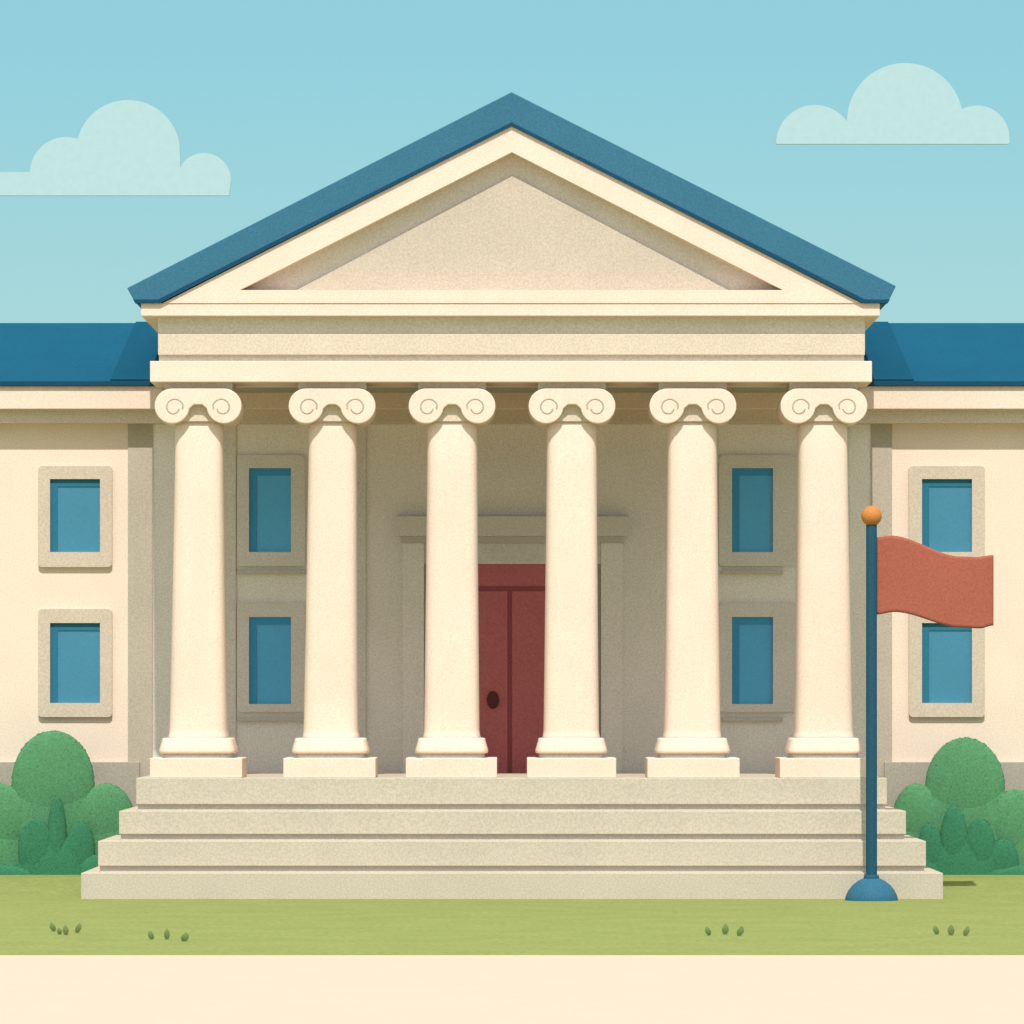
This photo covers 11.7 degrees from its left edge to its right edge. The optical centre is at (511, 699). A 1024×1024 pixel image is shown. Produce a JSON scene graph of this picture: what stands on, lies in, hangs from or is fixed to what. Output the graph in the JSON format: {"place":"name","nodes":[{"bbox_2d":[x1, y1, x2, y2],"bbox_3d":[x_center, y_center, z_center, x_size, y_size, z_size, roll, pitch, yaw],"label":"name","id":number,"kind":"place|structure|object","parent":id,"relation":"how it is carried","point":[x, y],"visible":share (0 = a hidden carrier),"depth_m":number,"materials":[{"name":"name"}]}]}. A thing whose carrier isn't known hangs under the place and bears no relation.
{"place":"outdoors","nodes":[
{"label":"outdoors","id":0,"kind":"place"},
{"bbox_2d":[0,100,230,195],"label":"cloud","id":1,"kind":"structure","parent":0,"point":[125,148],"depth_m":1000.00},
{"bbox_2d":[159,738,237,753],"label":"column base","id":2,"kind":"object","parent":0,"point":[198,745],"depth_m":101.46,"materials":[{"name":"beige stone"}]},
{"bbox_2d":[168,422,229,737],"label":"shaft","id":3,"kind":"object","parent":2,"relation":"on","point":[198,700],"visible":0.99,"depth_m":101.69,"materials":[{"name":"beige stone"}]},
{"bbox_2d":[155,389,244,426],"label":"volute scroll","id":4,"kind":"object","parent":3,"relation":"on","point":[207,398],"visible":0.9,"depth_m":101.50,"materials":[{"name":"beige stone"}]},
{"bbox_2d":[182,405,215,421],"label":"echinus","id":5,"kind":"object","parent":4,"relation":"on","point":[197,413],"visible":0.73,"depth_m":101.66,"materials":[{"name":"beige stone"}]},
{"bbox_2d":[165,383,235,392],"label":"abacus","id":6,"kind":"object","parent":4,"relation":"on","point":[231,386],"visible":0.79,"depth_m":101.65,"materials":[{"name":"grey stone"}]},
{"bbox_2d":[292,738,369,753],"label":"column base","id":7,"kind":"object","parent":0,"point":[330,745],"depth_m":101.46,"materials":[{"name":"beige stone"}]},
{"bbox_2d":[302,422,359,737],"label":"shaft","id":8,"kind":"object","parent":7,"relation":"on","point":[331,677],"visible":0.98,"depth_m":101.70,"materials":[{"name":"beige stone"}]},
{"bbox_2d":[289,389,376,426],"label":"volute scroll","id":9,"kind":"object","parent":8,"relation":"on","point":[324,398],"visible":0.84,"depth_m":101.50,"materials":[{"name":"beige stone"}]},
{"bbox_2d":[316,405,348,421],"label":"echinus","id":10,"kind":"object","parent":9,"relation":"on","point":[331,413],"visible":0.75,"depth_m":101.66,"materials":[{"name":"beige stone"}]},
{"bbox_2d":[298,383,367,390],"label":"abacus","id":11,"kind":"object","parent":9,"relation":"on","point":[363,386],"visible":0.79,"depth_m":101.65,"materials":[{"name":"grey stone"}]},
{"bbox_2d":[415,738,487,753],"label":"column base","id":12,"kind":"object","parent":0,"point":[451,746],"depth_m":101.50,"materials":[{"name":"beige stone"}]},
{"bbox_2d":[423,422,480,737],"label":"shaft","id":13,"kind":"object","parent":12,"relation":"on","point":[451,705],"visible":0.99,"depth_m":101.68,"materials":[{"name":"beige stone"}]},
{"bbox_2d":[409,389,495,426],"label":"volute scroll","id":14,"kind":"object","parent":13,"relation":"on","point":[444,398],"visible":0.81,"depth_m":101.50,"materials":[{"name":"beige stone"}]},
{"bbox_2d":[418,383,485,389],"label":"abacus","id":15,"kind":"object","parent":14,"relation":"on","point":[451,386],"visible":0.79,"depth_m":101.65,"materials":[{"name":"grey stone"}]},
{"bbox_2d":[435,405,468,421],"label":"echinus","id":16,"kind":"object","parent":14,"relation":"on","point":[451,413],"visible":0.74,"depth_m":101.66,"materials":[{"name":"beige stone"}]},
{"bbox_2d":[478,586,544,590],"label":"transom rail","id":17,"kind":"object","parent":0,"point":[511,588],"visible":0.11,"depth_m":107.92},
{"bbox_2d":[0,955,1023,1023],"bbox_3d":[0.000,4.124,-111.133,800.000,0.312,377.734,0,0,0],"label":"sidewalk","id":18,"kind":"structure","parent":0,"point":[511,989],"depth_m":68.53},
{"bbox_2d":[0,875,1023,954],"bbox_3d":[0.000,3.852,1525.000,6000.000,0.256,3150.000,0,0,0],"label":"lawn","id":19,"kind":"structure","parent":0,"point":[988,910],"depth_m":88.64,"materials":[{"name":"green plant"}]},
{"bbox_2d":[0,730,132,874],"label":"bush","id":20,"kind":"object","parent":19,"relation":"on","point":[59,813],"visible":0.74,"depth_m":106.81,"materials":[{"name":"green plant"}]},
{"bbox_2d":[0,762,139,806],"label":"wall plinth","id":21,"kind":"structure","parent":19,"relation":"on","point":[123,776],"depth_m":107.88,"materials":[{"name":"grey stone"}]},
{"bbox_2d":[128,424,152,776],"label":"corner pier","id":22,"kind":"structure","parent":19,"relation":"on","point":[140,593],"depth_m":107.97,"materials":[{"name":"stone"}]},
{"bbox_2d":[0,424,1023,761],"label":"wall","id":23,"kind":"structure","parent":19,"relation":"on","point":[30,588],"depth_m":108.00,"materials":[{"name":"paint"}]},
{"bbox_2d":[38,609,111,716],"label":"window unit","id":24,"kind":"structure","parent":23,"relation":"attached to","point":[74,662],"depth_m":107.97,"materials":[{"name":"glass"}]},
{"bbox_2d":[38,466,111,566],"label":"window unit","id":25,"kind":"structure","parent":23,"relation":"attached to","point":[74,516],"depth_m":107.90,"materials":[{"name":"stone"}]},
{"bbox_2d":[153,424,870,772],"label":"porch wall","id":26,"kind":"structure","parent":23,"relation":"attached to","point":[631,470],"depth_m":107.99,"materials":[{"name":"paint"}]},
{"bbox_2d":[223,425,235,756],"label":"pilaster","id":27,"kind":"object","parent":26,"relation":"attached to","point":[230,483],"visible":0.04,"depth_m":107.94,"materials":[{"name":"stone"}]},
{"bbox_2d":[237,603,304,720],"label":"window unit","id":28,"kind":"structure","parent":26,"relation":"attached to","point":[270,657],"depth_m":107.92,"materials":[{"name":"glass"}]},
{"bbox_2d":[237,455,305,573],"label":"window unit","id":29,"kind":"structure","parent":26,"relation":"attached to","point":[270,510],"depth_m":107.92,"materials":[{"name":"stone"}]},
{"bbox_2d":[356,426,365,737],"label":"pilaster","id":30,"kind":"object","parent":26,"relation":"attached to","point":[361,493],"visible":0.04,"depth_m":107.94,"materials":[{"name":"stone"}]},
{"bbox_2d":[478,564,544,585],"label":"transom","id":31,"kind":"object","parent":26,"relation":"attached to","point":[511,574],"visible":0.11,"depth_m":107.90,"materials":[{"name":"red wood"}]},
{"bbox_2d":[424,543,600,563],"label":"lintel","id":32,"kind":"structure","parent":26,"relation":"attached to","point":[511,553],"depth_m":107.83,"materials":[{"name":"stone"}]},
{"bbox_2d":[401,536,623,542],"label":"lintel frieze","id":33,"kind":"object","parent":32,"relation":"on","point":[513,539],"visible":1,"depth_m":107.78,"materials":[{"name":"grey stone"}]},
{"bbox_2d":[396,516,628,535],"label":"door cornice","id":34,"kind":"structure","parent":33,"relation":"on","point":[513,525],"depth_m":107.70,"materials":[{"name":"stone"}]},
{"bbox_2d":[716,427,718,593],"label":"pilaster","id":35,"kind":"object","parent":26,"relation":"attached to","point":[717,429],"visible":0.04,"depth_m":107.94,"materials":[{"name":"stone"}]},
{"bbox_2d":[719,603,795,720],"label":"window unit","id":36,"kind":"structure","parent":26,"relation":"attached to","point":[757,655],"depth_m":107.92,"materials":[{"name":"stone"}]},
{"bbox_2d":[719,455,796,573],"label":"window unit","id":37,"kind":"structure","parent":26,"relation":"attached to","point":[757,510],"depth_m":107.92,"materials":[{"name":"stone"}]},
{"bbox_2d":[846,427,849,577],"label":"pilaster","id":38,"kind":"object","parent":26,"relation":"attached to","point":[848,444],"depth_m":107.94,"materials":[{"name":"stone"}]},
{"bbox_2d":[0,323,1023,380],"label":"wing roof","id":39,"kind":"structure","parent":23,"relation":"on","point":[94,351],"depth_m":109.99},
{"bbox_2d":[110,322,158,379],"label":"valley flashing","id":40,"kind":"object","parent":39,"relation":"on","point":[139,353],"visible":0.36,"depth_m":109.41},
{"bbox_2d":[160,387,861,392],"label":"portico ceiling","id":41,"kind":"structure","parent":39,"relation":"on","point":[509,389],"depth_m":106.31,"materials":[{"name":"grey stone"}]},
{"bbox_2d":[150,361,871,386],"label":"architrave","id":42,"kind":"object","parent":41,"relation":"attached to","point":[509,373],"visible":1,"depth_m":101.44,"materials":[{"name":"beige stone"}]},
{"bbox_2d":[159,355,863,360],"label":"frieze recess","id":43,"kind":"object","parent":42,"relation":"on","point":[511,357],"visible":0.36,"depth_m":101.54,"materials":[{"name":"stone"}]},
{"bbox_2d":[158,334,864,354],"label":"frieze band","id":44,"kind":"object","parent":43,"relation":"on","point":[511,344],"visible":0.49,"depth_m":101.45,"materials":[{"name":"beige stone"}]},
{"bbox_2d":[158,317,864,333],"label":"frieze","id":45,"kind":"object","parent":44,"relation":"on","point":[511,325],"visible":0.43,"depth_m":101.50,"materials":[{"name":"stone"}]},
{"bbox_2d":[141,303,879,332],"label":"cornice slab","id":46,"kind":"structure","parent":45,"relation":"on","point":[151,313],"depth_m":101.20,"materials":[{"name":"beige stone"}]},
{"bbox_2d":[164,126,511,302],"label":"raking cornice","id":47,"kind":"structure","parent":46,"relation":"on","point":[227,286],"depth_m":101.18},
{"bbox_2d":[127,92,895,309],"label":"gable roof","id":48,"kind":"structure","parent":46,"relation":"on","point":[511,108],"depth_m":101.14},
{"bbox_2d":[134,123,511,303],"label":"roof edge trim","id":49,"kind":"structure","parent":48,"relation":"attached to","point":[258,251],"depth_m":101.12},
{"bbox_2d":[512,123,888,303],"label":"roof edge trim","id":50,"kind":"structure","parent":48,"relation":"attached to","point":[793,266],"depth_m":101.12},
{"bbox_2d":[246,155,776,289],"bbox_3d":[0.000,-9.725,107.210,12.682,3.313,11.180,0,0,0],"label":"raking moulding","id":51,"kind":"object","parent":46,"relation":"on","point":[299,275],"visible":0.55,"depth_m":101.62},
{"bbox_2d":[240,290,782,302],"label":"pediment sill","id":52,"kind":"structure","parent":46,"relation":"on","point":[511,296],"depth_m":101.18,"materials":[{"name":"beige stone"}]},
{"bbox_2d":[298,176,726,289],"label":"tympanum","id":53,"kind":"object","parent":52,"relation":"on","point":[512,233],"visible":1,"depth_m":101.51,"materials":[{"name":"stone"}]},
{"bbox_2d":[512,127,859,302],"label":"raking cornice","id":54,"kind":"structure","parent":46,"relation":"on","point":[795,286],"depth_m":101.18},
{"bbox_2d":[0,381,1023,385],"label":"wing gutter","id":55,"kind":"object","parent":39,"relation":"attached to","point":[872,383],"depth_m":107.30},
{"bbox_2d":[864,322,913,379],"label":"valley flashing","id":56,"kind":"object","parent":39,"relation":"on","point":[884,354],"visible":0.36,"depth_m":109.49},
{"bbox_2d":[0,386,1023,409],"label":"wing cornice","id":57,"kind":"structure","parent":23,"relation":"attached to","point":[876,397],"depth_m":107.38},
{"bbox_2d":[0,410,1023,423],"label":"wing cornice","id":58,"kind":"structure","parent":23,"relation":"attached to","point":[512,417],"depth_m":107.60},
{"bbox_2d":[909,614,984,716],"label":"window unit","id":59,"kind":"structure","parent":23,"relation":"attached to","point":[946,671],"depth_m":107.97,"materials":[{"name":"glass"}]},
{"bbox_2d":[909,466,984,556],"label":"window unit","id":60,"kind":"structure","parent":23,"relation":"attached to","point":[946,509],"depth_m":107.97,"materials":[{"name":"glass"}]},
{"bbox_2d":[81,866,942,898],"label":"step","id":61,"kind":"object","parent":19,"relation":"on","point":[96,883],"visible":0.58,"depth_m":100.00,"materials":[{"name":"stone"}]},
{"bbox_2d":[100,866,923,871],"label":"riser joint","id":62,"kind":"object","parent":61,"relation":"on","point":[505,868],"visible":0.43,"depth_m":100.48,"materials":[{"name":"stone"}]},
{"bbox_2d":[98,835,925,865],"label":"step","id":63,"kind":"object","parent":62,"relation":"on","point":[116,850],"visible":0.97,"depth_m":100.40,"materials":[{"name":"stone"}]},
{"bbox_2d":[121,834,903,839],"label":"riser joint","id":64,"kind":"object","parent":63,"relation":"on","point":[505,836],"visible":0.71,"depth_m":100.88,"materials":[{"name":"stone"}]},
{"bbox_2d":[119,806,905,833],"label":"step","id":65,"kind":"object","parent":64,"relation":"on","point":[135,820],"visible":0.97,"depth_m":100.80,"materials":[{"name":"stone"}]},
{"bbox_2d":[138,804,884,809],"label":"riser joint","id":66,"kind":"object","parent":65,"relation":"on","point":[504,806],"visible":0.43,"depth_m":101.28,"materials":[{"name":"stone"}]},
{"bbox_2d":[136,773,886,803],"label":"step","id":67,"kind":"object","parent":66,"relation":"on","point":[510,788],"visible":0.77,"depth_m":101.20,"materials":[{"name":"stone"}]},
{"bbox_2d":[150,757,246,777],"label":"plinth","id":68,"kind":"structure","parent":67,"relation":"on","point":[234,767],"depth_m":101.27,"materials":[{"name":"beige stone"}]},
{"bbox_2d":[162,753,234,757],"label":"scotia","id":69,"kind":"object","parent":68,"relation":"on","point":[232,755],"visible":0.69,"depth_m":101.49,"materials":[{"name":"grey stone"}]},
{"bbox_2d":[283,757,377,777],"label":"plinth","id":70,"kind":"structure","parent":67,"relation":"on","point":[294,767],"depth_m":101.27,"materials":[{"name":"beige stone"}]},
{"bbox_2d":[295,753,366,757],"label":"scotia","id":71,"kind":"object","parent":70,"relation":"on","point":[330,756],"visible":0.69,"depth_m":101.49,"materials":[{"name":"grey stone"}]},
{"bbox_2d":[403,543,423,772],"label":"jamb","id":72,"kind":"object","parent":67,"relation":"on","point":[413,643],"visible":0.76,"depth_m":107.77,"materials":[{"name":"stone"}]},
{"bbox_2d":[424,564,425,699],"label":"jamb","id":73,"kind":"object","parent":67,"relation":"on","point":[424,620],"visible":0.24,"depth_m":107.86,"materials":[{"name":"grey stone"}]},
{"bbox_2d":[478,591,507,772],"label":"leaf","id":74,"kind":"object","parent":73,"relation":"attached to","point":[493,643],"visible":0.45,"depth_m":107.91,"materials":[{"name":"red wood"}]},
{"bbox_2d":[487,691,498,708],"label":"handle","id":75,"kind":"object","parent":74,"relation":"attached to","point":[492,699],"visible":1,"depth_m":107.82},
{"bbox_2d":[406,757,496,777],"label":"plinth","id":76,"kind":"structure","parent":67,"relation":"on","point":[417,767],"depth_m":101.28,"materials":[{"name":"beige stone"}]},
{"bbox_2d":[418,754,484,757],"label":"scotia","id":77,"kind":"object","parent":76,"relation":"on","point":[451,755],"visible":0.7,"depth_m":101.53,"materials":[{"name":"grey stone"}]},
{"bbox_2d":[507,591,511,772],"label":"meeting gap","id":78,"kind":"object","parent":67,"relation":"on","point":[509,681],"visible":1,"depth_m":107.93,"materials":[{"name":"red wood"}]},
{"bbox_2d":[527,757,615,777],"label":"plinth","id":79,"kind":"structure","parent":67,"relation":"on","point":[538,767],"depth_m":101.30,"materials":[{"name":"beige stone"}]},
{"bbox_2d":[539,753,603,757],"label":"scotia","id":80,"kind":"object","parent":79,"relation":"on","point":[571,755],"visible":0.68,"depth_m":101.54,"materials":[{"name":"grey stone"}]},
{"bbox_2d":[597,564,600,737],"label":"jamb","id":81,"kind":"object","parent":67,"relation":"on","point":[599,624],"visible":0.24,"depth_m":107.86,"materials":[{"name":"grey stone"}]},
{"bbox_2d":[512,591,544,772],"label":"leaf","id":82,"kind":"object","parent":81,"relation":"attached to","point":[528,627],"visible":0.45,"depth_m":107.91,"materials":[{"name":"red wood"}]},
{"bbox_2d":[645,757,739,777],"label":"plinth","id":83,"kind":"structure","parent":67,"relation":"on","point":[657,767],"depth_m":101.27,"materials":[{"name":"beige stone"}]},
{"bbox_2d":[657,753,726,757],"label":"scotia","id":84,"kind":"object","parent":83,"relation":"on","point":[691,756],"visible":0.67,"depth_m":101.51,"materials":[{"name":"grey stone"}]},
{"bbox_2d":[775,757,865,777],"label":"plinth","id":85,"kind":"structure","parent":67,"relation":"on","point":[786,767],"depth_m":101.27,"materials":[{"name":"beige stone"}]},
{"bbox_2d":[788,753,858,757],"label":"scotia","id":86,"kind":"object","parent":85,"relation":"on","point":[790,755],"visible":0.68,"depth_m":101.51,"materials":[{"name":"grey stone"}]},
{"bbox_2d":[871,424,891,776],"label":"corner pier","id":87,"kind":"structure","parent":19,"relation":"on","point":[881,467],"depth_m":107.97,"materials":[{"name":"stone"}]},
{"bbox_2d":[845,506,993,900],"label":"flagpole","id":88,"kind":"object","parent":19,"relation":"on","point":[907,576],"visible":1,"depth_m":99.33,"materials":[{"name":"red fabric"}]},
{"bbox_2d":[884,762,1023,807],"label":"wall plinth","id":89,"kind":"structure","parent":19,"relation":"on","point":[900,776],"depth_m":107.88,"materials":[{"name":"grey stone"}]},
{"bbox_2d":[894,737,1023,874],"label":"bush","id":90,"kind":"object","parent":19,"relation":"on","point":[963,808],"visible":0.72,"depth_m":106.81,"materials":[{"name":"green plant"}]},
{"bbox_2d":[0,0,1023,322],"label":"sky","id":91,"kind":"structure","parent":0,"point":[296,98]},
{"bbox_2d":[535,738,606,753],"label":"column base","id":92,"kind":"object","parent":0,"point":[571,746],"depth_m":101.51,"materials":[{"name":"beige stone"}]},
{"bbox_2d":[542,422,599,737],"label":"shaft","id":93,"kind":"object","parent":92,"relation":"on","point":[571,699],"visible":0.97,"depth_m":101.68,"materials":[{"name":"beige stone"}]},
{"bbox_2d":[528,389,614,426],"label":"volute scroll","id":94,"kind":"object","parent":93,"relation":"on","point":[564,398],"visible":0.77,"depth_m":101.50,"materials":[{"name":"beige stone"}]},
{"bbox_2d":[538,383,605,389],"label":"abacus","id":95,"kind":"object","parent":94,"relation":"on","point":[571,386],"visible":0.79,"depth_m":101.65,"materials":[{"name":"grey stone"}]},
{"bbox_2d":[555,405,588,421],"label":"echinus","id":96,"kind":"object","parent":94,"relation":"on","point":[571,413],"visible":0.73,"depth_m":101.66,"materials":[{"name":"beige stone"}]},
{"bbox_2d":[654,738,729,753],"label":"column base","id":97,"kind":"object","parent":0,"point":[691,745],"depth_m":101.48,"materials":[{"name":"beige stone"}]},
{"bbox_2d":[662,422,721,737],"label":"shaft","id":98,"kind":"object","parent":97,"relation":"on","point":[691,688],"visible":0.98,"depth_m":101.69,"materials":[{"name":"beige stone"}]},
{"bbox_2d":[648,389,735,426],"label":"volute scroll","id":99,"kind":"object","parent":98,"relation":"on","point":[685,398],"visible":0.86,"depth_m":101.50,"materials":[{"name":"beige stone"}]},
{"bbox_2d":[657,383,726,390],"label":"abacus","id":100,"kind":"object","parent":99,"relation":"on","point":[660,386],"visible":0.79,"depth_m":101.65,"materials":[{"name":"grey stone"}]},
{"bbox_2d":[676,405,708,421],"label":"echinus","id":101,"kind":"object","parent":99,"relation":"on","point":[692,413],"visible":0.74,"depth_m":101.66,"materials":[{"name":"beige stone"}]},
{"bbox_2d":[785,738,861,753],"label":"column base","id":102,"kind":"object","parent":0,"point":[823,746],"depth_m":101.48,"materials":[{"name":"beige stone"}]},
{"bbox_2d":[792,422,853,737],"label":"shaft","id":103,"kind":"object","parent":102,"relation":"on","point":[823,697],"visible":0.99,"depth_m":101.68,"materials":[{"name":"beige stone"}]},
{"bbox_2d":[777,389,866,426],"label":"volute scroll","id":104,"kind":"object","parent":103,"relation":"on","point":[814,398],"visible":0.88,"depth_m":101.50,"materials":[{"name":"beige stone"}]},
{"bbox_2d":[786,383,856,392],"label":"abacus","id":105,"kind":"object","parent":104,"relation":"on","point":[790,386],"visible":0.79,"depth_m":101.65,"materials":[{"name":"grey stone"}]},
{"bbox_2d":[806,405,839,421],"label":"echinus","id":106,"kind":"object","parent":104,"relation":"on","point":[823,413],"visible":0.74,"depth_m":101.66,"materials":[{"name":"beige stone"}]},
{"bbox_2d":[776,63,1009,144],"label":"cloud","id":107,"kind":"structure","parent":0,"point":[904,104],"depth_m":1000.00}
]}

